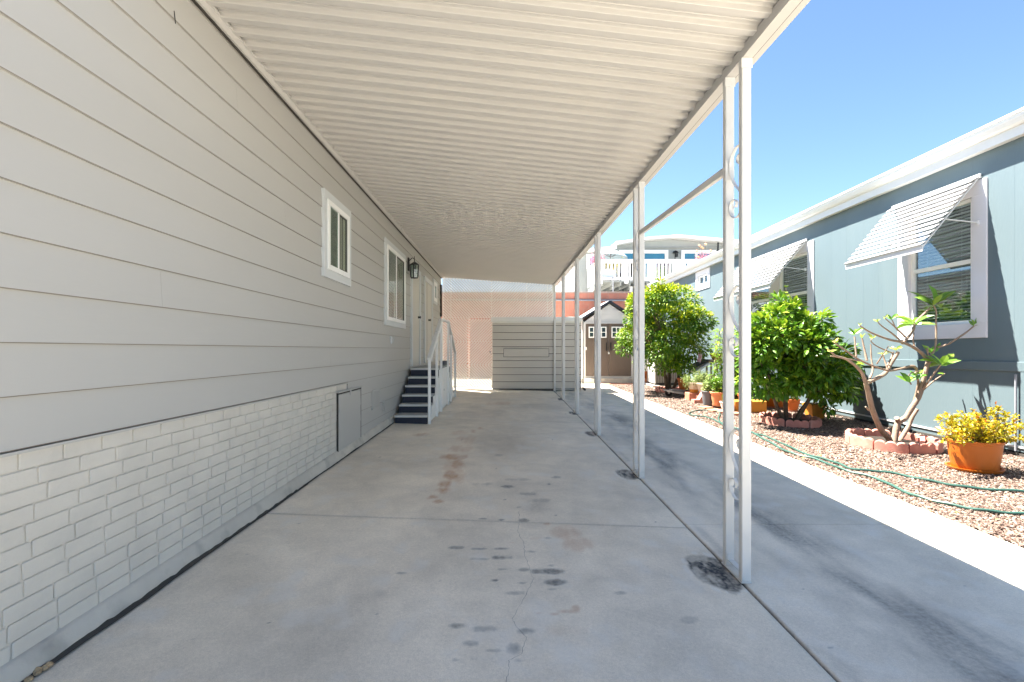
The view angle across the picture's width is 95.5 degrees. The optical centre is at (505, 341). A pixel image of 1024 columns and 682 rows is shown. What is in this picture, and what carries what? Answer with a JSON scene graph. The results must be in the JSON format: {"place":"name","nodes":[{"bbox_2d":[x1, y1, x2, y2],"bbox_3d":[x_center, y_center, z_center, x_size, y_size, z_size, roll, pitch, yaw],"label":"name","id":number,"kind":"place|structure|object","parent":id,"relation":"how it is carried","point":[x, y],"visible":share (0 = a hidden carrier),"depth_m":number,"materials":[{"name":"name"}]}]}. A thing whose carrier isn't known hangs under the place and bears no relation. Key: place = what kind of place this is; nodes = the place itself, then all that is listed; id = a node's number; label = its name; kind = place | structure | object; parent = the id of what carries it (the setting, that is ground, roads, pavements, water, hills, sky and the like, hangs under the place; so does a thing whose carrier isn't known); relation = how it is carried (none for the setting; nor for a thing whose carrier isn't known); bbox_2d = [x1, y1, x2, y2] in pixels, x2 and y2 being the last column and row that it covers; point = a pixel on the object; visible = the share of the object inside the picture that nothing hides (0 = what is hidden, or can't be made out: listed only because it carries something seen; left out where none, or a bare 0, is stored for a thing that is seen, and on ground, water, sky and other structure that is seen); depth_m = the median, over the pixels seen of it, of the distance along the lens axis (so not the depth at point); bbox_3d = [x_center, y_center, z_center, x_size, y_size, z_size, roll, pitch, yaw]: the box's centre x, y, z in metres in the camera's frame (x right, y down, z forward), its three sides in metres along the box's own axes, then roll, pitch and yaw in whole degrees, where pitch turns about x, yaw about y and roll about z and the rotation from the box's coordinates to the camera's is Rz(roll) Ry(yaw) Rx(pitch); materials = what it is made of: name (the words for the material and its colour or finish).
{"place":"outdoors","nodes":[
{"label":"outdoors","id":0,"kind":"place"},
{"bbox_2d":[30,383,1023,681],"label":"driveway","id":1,"kind":"structure","parent":0,"point":[394,551],"depth_m":2.69,"materials":[{"name":"concrete"}]},
{"bbox_2d":[394,318,456,423],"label":"entry steps","id":2,"kind":"structure","parent":1,"relation":"on","point":[427,386],"depth_m":8.28,"materials":[{"name":"white paint"}]},
{"bbox_2d":[191,0,809,583],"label":"carport","id":3,"kind":"object","parent":1,"relation":"on","point":[521,140],"visible":1,"depth_m":3.48,"materials":[{"name":"white metal"}]},
{"bbox_2d":[442,277,553,387],"bbox_3d":[-0.228,-0.267,13.448,3.229,3.234,0.108,0,0,0],"label":"lattice screen","id":4,"kind":"object","parent":3,"relation":"attached to","point":[489,310],"visible":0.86,"depth_m":13.46,"materials":[{"name":"beige wood"}]},
{"bbox_2d":[506,515,532,679],"bbox_3d":[0.105,1.349,2.732,0.120,0.008,1.967,0,0,3],"label":"crack","id":5,"kind":"object","parent":1,"relation":"on","point":[516,611],"visible":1,"depth_m":2.28,"materials":[{"name":"grey concrete"}]},
{"bbox_2d":[491,317,585,390],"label":"shed","id":6,"kind":"structure","parent":1,"relation":"on","point":[523,353],"depth_m":13.35,"materials":[{"name":"beige"}]},
{"bbox_2d":[457,377,601,384],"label":"path","id":7,"kind":"structure","parent":0,"point":[491,381],"depth_m":16.62,"materials":[{"name":"concrete"}]},
{"bbox_2d":[581,377,632,382],"bbox_3d":[3.616,1.331,17.075,2.268,0.178,2.450,0,0,0],"label":"shed pad","id":8,"kind":"object","parent":7,"relation":"on","point":[612,380],"visible":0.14,"depth_m":15.85,"materials":[{"name":"concrete"}]},
{"bbox_2d":[579,300,632,377],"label":"garden shed","id":9,"kind":"structure","parent":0,"point":[614,364],"depth_m":15.98,"materials":[{"name":"plastic"}]},
{"bbox_2d":[585,324,607,375],"bbox_3d":[3.118,0.271,15.967,0.788,1.798,0.104,0,0,0],"label":"door","id":10,"kind":"structure","parent":9,"relation":"in","point":[589,348],"depth_m":15.97,"materials":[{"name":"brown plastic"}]},
{"bbox_2d":[608,324,630,375],"bbox_3d":[3.913,0.271,15.967,0.777,1.798,0.104,0,0,0],"label":"door","id":11,"kind":"structure","parent":9,"relation":"in","point":[617,366],"depth_m":15.97,"materials":[{"name":"brown plastic"}]},
{"bbox_2d":[601,269,616,291],"bbox_3d":[4.492,-2.554,20.154,0.599,1.277,0.553,0,0,39],"label":"satellite dish","id":12,"kind":"object","parent":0,"point":[608,274],"visible":0.96,"depth_m":20.22,"materials":[{"name":"white paint"}]},
{"bbox_2d":[601,383,632,384],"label":"brick path","id":13,"kind":"structure","parent":0,"point":[616,383],"depth_m":15.55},
{"bbox_2d":[556,234,738,291],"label":"grey house","id":14,"kind":"structure","parent":0,"point":[676,246],"depth_m":23.98,"materials":[{"name":"white paint"}]},
{"bbox_2d":[586,254,593,268],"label":"window","id":15,"kind":"structure","parent":14,"relation":"in","point":[588,264],"depth_m":23.88,"materials":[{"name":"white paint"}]},
{"bbox_2d":[587,259,699,291],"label":"raised deck","id":16,"kind":"structure","parent":14,"relation":"attached to","point":[625,285],"depth_m":20.98,"materials":[{"name":"white paint"}]},
{"bbox_2d":[587,253,606,264],"bbox_3d":[4.167,-3.942,21.573,0.947,0.881,0.670,0,0,27],"label":"deck plant","id":17,"kind":"object","parent":16,"relation":"on","point":[592,260],"visible":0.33,"depth_m":21.58,"materials":[{"name":"pink plant"}]},
{"bbox_2d":[605,257,622,271],"bbox_3d":[4.898,-3.512,21.428,1.048,0.923,0.774,0,0,0],"label":"deck plant","id":18,"kind":"object","parent":16,"relation":"on","point":[610,266],"visible":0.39,"depth_m":21.35,"materials":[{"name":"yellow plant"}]},
{"bbox_2d":[601,250,627,280],"bbox_3d":[5.011,-3.583,22.300,1.561,1.657,1.561,0,0,-18],"label":"patio umbrella","id":19,"kind":"object","parent":16,"relation":"on","point":[613,254],"visible":0.77,"depth_m":22.41,"materials":[{"name":"white fabric"}]},
{"bbox_2d":[617,263,632,280],"bbox_3d":[5.630,-3.245,21.940,0.600,0.980,0.680,0,0,0],"label":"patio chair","id":20,"kind":"object","parent":16,"relation":"on","point":[628,271],"visible":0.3,"depth_m":21.65,"materials":[{"name":"white fabric"}]},
{"bbox_2d":[656,263,668,274],"bbox_3d":[7.333,-3.245,21.940,0.600,0.980,0.680,0,0,0],"label":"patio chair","id":21,"kind":"object","parent":16,"relation":"on","point":[664,268],"visible":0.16,"depth_m":21.60,"materials":[{"name":"white plastic"}]},
{"bbox_2d":[696,243,711,258],"bbox_3d":[9.617,-3.785,22.600,0.784,2.066,0.110,0,0,0],"label":"plant","id":22,"kind":"object","parent":16,"relation":"on","point":[701,247],"visible":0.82,"depth_m":22.59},
{"bbox_2d":[619,250,667,280],"bbox_3d":[7.084,-3.897,23.925,2.503,1.652,0.090,0,0,0],"label":"window","id":23,"kind":"structure","parent":14,"relation":"in","point":[649,254],"depth_m":23.92,"materials":[{"name":"white paint"}]},
{"bbox_2d":[681,250,715,267],"bbox_3d":[9.897,-3.897,23.925,1.781,1.652,0.090,0,0,0],"label":"window","id":24,"kind":"structure","parent":14,"relation":"in","point":[685,254],"depth_m":23.88,"materials":[{"name":"white paint"}]},
{"bbox_2d":[656,266,664,276],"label":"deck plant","id":25,"kind":"object","parent":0,"point":[660,272],"visible":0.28,"depth_m":21.46,"materials":[{"name":"green plant"}]},
{"bbox_2d":[441,0,1023,291],"label":"sky","id":26,"kind":"structure","parent":0,"point":[851,92],"materials":[{"name":"blue"}]},
{"bbox_2d":[610,384,1023,547],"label":"gravel","id":27,"kind":"structure","parent":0,"point":[787,431],"depth_m":5.17,"materials":[{"name":"beige gravel"}]},
{"bbox_2d":[645,383,678,386],"bbox_3d":[5.070,1.386,14.980,1.000,0.068,0.960,0,0,0],"label":"equipment pad","id":28,"kind":"object","parent":27,"relation":"on","point":[651,385],"visible":0.2,"depth_m":14.51,"materials":[{"name":"concrete"}]},
{"bbox_2d":[647,358,678,384],"bbox_3d":[5.080,0.815,14.980,0.830,1.071,0.810,0,0,0],"label":"air conditioner","id":29,"kind":"object","parent":28,"relation":"on","point":[653,378],"visible":0.26,"depth_m":14.63,"materials":[{"name":"white metal"}]},
{"bbox_2d":[614,276,719,388],"bbox_3d":[4.392,-0.126,12.831,3.086,3.134,2.462,0,0,0],"label":"citrus tree","id":30,"kind":"object","parent":27,"relation":"on","point":[687,319],"visible":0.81,"depth_m":12.33,"materials":[{"name":"green plant"}]},
{"bbox_2d":[655,386,678,392],"bbox_3d":[4.585,1.347,13.061,0.756,0.145,0.768,0,0,0],"label":"edging ring","id":31,"kind":"object","parent":27,"relation":"on","point":[659,389],"visible":0.43,"depth_m":13.01,"materials":[{"name":"brick"}]},
{"bbox_2d":[663,389,689,396],"bbox_3d":[4.326,1.297,11.814,0.628,0.204,0.399,0,0,0],"label":"plant caddy","id":32,"kind":"object","parent":27,"relation":"on","point":[668,392],"visible":0.71,"depth_m":11.70,"materials":[{"name":"black metal"}]},
{"bbox_2d":[685,392,698,400],"bbox_3d":[4.528,1.309,11.200,0.340,0.182,0.280,0,0,0],"label":"paver block","id":33,"kind":"object","parent":27,"relation":"on","point":[689,396],"depth_m":11.06,"materials":[{"name":"concrete"}]},
{"bbox_2d":[687,381,699,392],"bbox_3d":[4.528,1.090,11.200,0.352,0.253,0.305,0,0,0],"label":"faceted planter","id":34,"kind":"object","parent":33,"relation":"on","point":[693,389],"visible":0.81,"depth_m":11.11,"materials":[{"name":"ceramic"}]},
{"bbox_2d":[682,374,703,389],"bbox_3d":[4.493,0.934,11.177,0.587,0.497,0.542,0,0,0],"label":"feathery plant","id":35,"kind":"object","parent":34,"relation":"in","point":[686,379],"visible":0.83,"depth_m":11.12,"materials":[{"name":"green plant"}]},
{"bbox_2d":[691,392,702,402],"bbox_3d":[4.429,1.275,10.682,0.280,0.250,0.180,0,0,0],"label":"edging offcut","id":36,"kind":"object","parent":27,"relation":"on","point":[699,399],"visible":0.7,"depth_m":10.62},
{"bbox_2d":[697,354,701,367],"bbox_3d":[5.124,0.831,12.308,0.147,1.138,0.042,0,0,0],"label":"flag","id":37,"kind":"object","parent":27,"relation":"on","point":[699,357],"visible":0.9,"depth_m":12.31,"materials":[{"name":"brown fabric"}]},
{"bbox_2d":[685,359,720,388],"bbox_3d":[5.464,0.931,12.502,1.206,0.938,0.555,0,0,0],"label":"plant stand","id":38,"kind":"object","parent":27,"relation":"on","point":[704,363],"visible":0.38,"depth_m":12.39,"materials":[{"name":"grey wood"}]},
{"bbox_2d":[698,406,712,408],"bbox_3d":[4.200,1.379,9.790,0.220,0.042,0.220,0,0,-17],"label":"paver","id":39,"kind":"object","parent":27,"relation":"on","point":[705,407],"visible":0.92,"depth_m":9.71,"materials":[{"name":"beige stone"}]},
{"bbox_2d":[701,390,712,405],"bbox_3d":[4.413,1.236,10.172,0.289,0.328,0.289,0,0,0],"label":"tall pot","id":40,"kind":"object","parent":27,"relation":"on","point":[706,398],"visible":0.73,"depth_m":10.09,"materials":[{"name":"ceramic"}]},
{"bbox_2d":[701,375,712,391],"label":"potted herb","id":41,"kind":"object","parent":40,"relation":"on","point":[707,386],"visible":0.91,"depth_m":10.12,"materials":[{"name":"green plant"}]},
{"bbox_2d":[706,409,720,411],"bbox_3d":[4.210,1.379,9.367,0.240,0.042,0.240,0,0,-6],"label":"paver","id":42,"kind":"object","parent":27,"relation":"on","point":[712,410],"visible":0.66,"depth_m":9.36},
{"bbox_2d":[710,391,722,406],"bbox_3d":[4.486,1.206,9.864,0.310,0.297,0.310,0,0,0],"label":"flower pot","id":43,"kind":"object","parent":27,"relation":"on","point":[716,397],"visible":0.83,"depth_m":9.77,"materials":[{"name":"ceramic"}]},
{"bbox_2d":[709,372,722,391],"bbox_3d":[4.514,0.876,9.884,0.442,0.493,0.558,0,0,0],"label":"potted shrub","id":44,"kind":"object","parent":43,"relation":"on","point":[717,385],"visible":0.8,"depth_m":9.82,"materials":[{"name":"green plant"}]},
{"bbox_2d":[707,325,755,399],"bbox_3d":[5.074,0.493,10.224,1.481,1.828,1.271,0,0,0],"label":"ginger plant","id":45,"kind":"object","parent":27,"relation":"on","point":[718,354],"visible":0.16,"depth_m":10.17,"materials":[{"name":"green plant"}]},
{"bbox_2d":[734,400,766,412],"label":"planter","id":46,"kind":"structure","parent":27,"relation":"on","point":[757,406],"depth_m":9.15,"materials":[{"name":"ceramic"}]},
{"bbox_2d":[761,398,782,407],"bbox_3d":[5.751,1.228,10.015,0.596,0.343,0.596,0,0,0],"label":"planter bowl","id":47,"kind":"object","parent":27,"relation":"on","point":[770,403],"visible":0.17,"depth_m":9.83,"materials":[{"name":"orange ceramic"}]},
{"bbox_2d":[759,411,821,428],"bbox_3d":[4.887,1.345,8.037,0.917,0.151,0.968,0,0,0],"label":"edging ring","id":48,"kind":"object","parent":27,"relation":"on","point":[775,419],"visible":0.85,"depth_m":7.78,"materials":[{"name":"concrete"}]},
{"bbox_2d":[788,398,800,411],"bbox_3d":[5.771,1.274,9.367,0.277,0.252,0.277,0,0,0],"label":"flower pot","id":49,"kind":"object","parent":27,"relation":"on","point":[793,405],"visible":0.8,"depth_m":9.28,"materials":[{"name":"orange ceramic"}]},
{"bbox_2d":[734,286,865,420],"bbox_3d":[5.061,0.241,7.985,2.585,2.400,1.770,0,0,0],"label":"citrus bush","id":50,"kind":"object","parent":27,"relation":"on","point":[804,341],"visible":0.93,"depth_m":7.62,"materials":[{"name":"green plant"}]},
{"bbox_2d":[802,402,826,418],"bbox_3d":[5.683,1.262,8.566,0.281,0.272,0.281,0,0,0],"label":"square pot","id":51,"kind":"object","parent":27,"relation":"on","point":[812,409],"visible":0.69,"depth_m":8.46,"materials":[{"name":"ceramic"}]},
{"bbox_2d":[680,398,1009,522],"bbox_3d":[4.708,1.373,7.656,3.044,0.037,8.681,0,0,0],"label":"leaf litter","id":52,"kind":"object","parent":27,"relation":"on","point":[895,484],"visible":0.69,"depth_m":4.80,"materials":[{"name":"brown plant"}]},
{"bbox_2d":[689,413,1023,514],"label":"garden hose","id":53,"kind":"object","parent":27,"relation":"on","point":[933,500],"visible":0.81,"depth_m":4.41,"materials":[{"name":"green rubber"}]},
{"bbox_2d":[689,409,1023,491],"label":"garden hose","id":54,"kind":"object","parent":27,"relation":"on","point":[939,482],"visible":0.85,"depth_m":4.91,"materials":[{"name":"green rubber"}]},
{"bbox_2d":[845,428,943,454],"bbox_3d":[5.221,1.340,6.320,0.992,0.160,1.059,0,0,0],"label":"edging ring","id":55,"kind":"object","parent":27,"relation":"on","point":[873,439],"visible":0.87,"depth_m":6.08,"materials":[{"name":"concrete"}]},
{"bbox_2d":[826,284,976,441],"bbox_3d":[5.201,0.348,6.304,2.284,2.266,0.750,0,0,-4],"label":"frangipani","id":56,"kind":"object","parent":55,"relation":"on","point":[921,387],"visible":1,"depth_m":6.31,"materials":[{"name":"green plant"}]},
{"bbox_2d":[916,435,924,442],"bbox_3d":[5.647,1.321,6.337,0.080,0.109,0.378,0,0,29],"label":"broken edging","id":57,"kind":"object","parent":27,"relation":"on","point":[920,438],"visible":0.88,"depth_m":6.27,"materials":[{"name":"white stone"}]},
{"bbox_2d":[945,437,1005,474],"bbox_3d":[5.140,1.232,5.100,0.523,0.335,0.429,0,0,0],"label":"plant tub","id":58,"kind":"object","parent":27,"relation":"on","point":[980,457],"visible":0.74,"depth_m":4.95,"materials":[{"name":"orange plastic"}]},
{"bbox_2d":[934,401,1023,446],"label":"yellow shrub","id":59,"kind":"object","parent":58,"relation":"in","point":[979,428],"visible":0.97,"depth_m":4.99,"materials":[{"name":"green plant"}]},
{"bbox_3d":[4.672,1.334,11.000,0.340,0.132,0.280,0,0,0],"label":"paver block","id":60,"kind":"object","parent":27,"relation":"on","visible":0},
{"bbox_2d":[696,383,705,393],"bbox_3d":[4.672,1.112,11.000,0.346,0.308,0.300,0,0,0],"label":"faceted planter","id":61,"kind":"object","parent":60,"relation":"on","point":[699,385],"visible":0.27,"depth_m":10.95,"materials":[{"name":"ceramic"}]},
{"bbox_2d":[693,367,712,382],"bbox_3d":[4.715,0.835,11.229,0.521,0.480,0.517,0,0,0],"label":"feathery plant","id":62,"kind":"object","parent":61,"relation":"in","point":[704,375],"visible":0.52,"depth_m":11.12,"materials":[{"name":"green plant"}]},
{"bbox_3d":[4.858,1.341,12.705,0.500,0.118,0.400,0,0,0],"label":"brick stack","id":63,"kind":"object","parent":27,"relation":"on","visible":0},
{"bbox_2d":[677,378,690,388],"bbox_3d":[4.858,1.133,12.705,0.354,0.295,0.354,0,0,0],"label":"flower pot","id":64,"kind":"object","parent":63,"relation":"on","point":[681,384],"visible":0.49,"depth_m":12.60,"materials":[{"name":"orange ceramic"}]},
{"bbox_3d":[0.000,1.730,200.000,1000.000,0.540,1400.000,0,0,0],"label":"ground","id":65,"kind":"structure","parent":0,"visible":0},
{"bbox_2d":[0,0,441,681],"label":"manufactured home","id":66,"kind":"object","parent":65,"relation":"on","point":[220,296],"visible":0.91,"depth_m":2.48,"materials":[{"name":"beige"}]},
{"bbox_2d":[321,188,350,286],"bbox_3d":[-1.847,-1.102,5.083,0.066,0.903,0.816,0,0,0],"label":"window","id":67,"kind":"structure","parent":66,"relation":"in","point":[341,274],"depth_m":5.04,"materials":[{"name":"white plastic"}]},
{"bbox_2d":[384,237,405,328],"bbox_3d":[-1.847,-0.914,7.770,0.066,1.359,1.419,0,0,0],"label":"window","id":68,"kind":"structure","parent":66,"relation":"in","point":[399,321],"depth_m":7.75,"materials":[{"name":"white plastic"}]},
{"bbox_2d":[410,265,420,365],"bbox_3d":[-1.830,-0.514,9.490,0.100,2.000,0.961,0,0,0],"label":"door","id":69,"kind":"structure","parent":66,"relation":"in","point":[415,288],"depth_m":9.46,"materials":[{"name":"beige paint"}]},
{"bbox_2d":[423,276,432,362],"bbox_3d":[-1.830,-0.502,11.031,0.100,1.983,1.157,0,0,0],"label":"door","id":70,"kind":"structure","parent":66,"relation":"in","point":[428,285],"depth_m":10.91,"materials":[{"name":"beige paint"}]},
{"bbox_2d":[432,278,437,305],"bbox_3d":[-1.849,-1.293,12.064,0.062,0.642,0.673,0,0,0],"label":"window","id":71,"kind":"structure","parent":66,"relation":"in","point":[435,287],"depth_m":12.04,"materials":[{"name":"white plastic"}]},
{"bbox_2d":[441,292,658,376],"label":"block wall","id":72,"kind":"structure","parent":65,"relation":"on","point":[586,301],"depth_m":18.65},
{"bbox_2d":[648,107,1023,457],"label":"blue house","id":73,"kind":"structure","parent":65,"relation":"on","point":[978,270],"depth_m":6.96,"materials":[{"name":"blue paint"}]},
{"bbox_2d":[695,267,709,290],"bbox_3d":[6.326,-1.993,14.875,0.097,0.641,1.070,0,0,0],"label":"window","id":74,"kind":"structure","parent":73,"relation":"in","point":[706,272],"depth_m":14.86,"materials":[{"name":"white plastic"}]},
{"bbox_2d":[713,239,806,300],"bbox_3d":[5.878,-1.617,11.010,0.805,1.078,2.640,0,0,0],"label":"awning","id":75,"kind":"object","parent":73,"relation":"attached to","point":[753,288],"depth_m":10.34,"materials":[{"name":"white metal"}]},
{"bbox_2d":[751,240,813,328],"bbox_3d":[6.339,-1.032,10.925,0.122,2.117,2.850,0,0,0],"label":"window","id":76,"kind":"structure","parent":73,"relation":"in","point":[808,247],"depth_m":10.23,"materials":[{"name":"white plastic"}]},
{"bbox_2d":[844,173,980,269],"bbox_3d":[5.878,-1.701,6.845,0.805,1.053,1.410,0,0,0],"label":"awning","id":77,"kind":"object","parent":73,"relation":"attached to","point":[887,254],"depth_m":6.70,"materials":[{"name":"white metal"}]},
{"bbox_2d":[897,177,987,339],"bbox_3d":[6.339,-1.095,6.770,0.122,2.127,1.380,0,0,0],"label":"window","id":78,"kind":"structure","parent":73,"relation":"in","point":[908,271],"depth_m":6.59,"materials":[{"name":"white plastic"}]}
]}

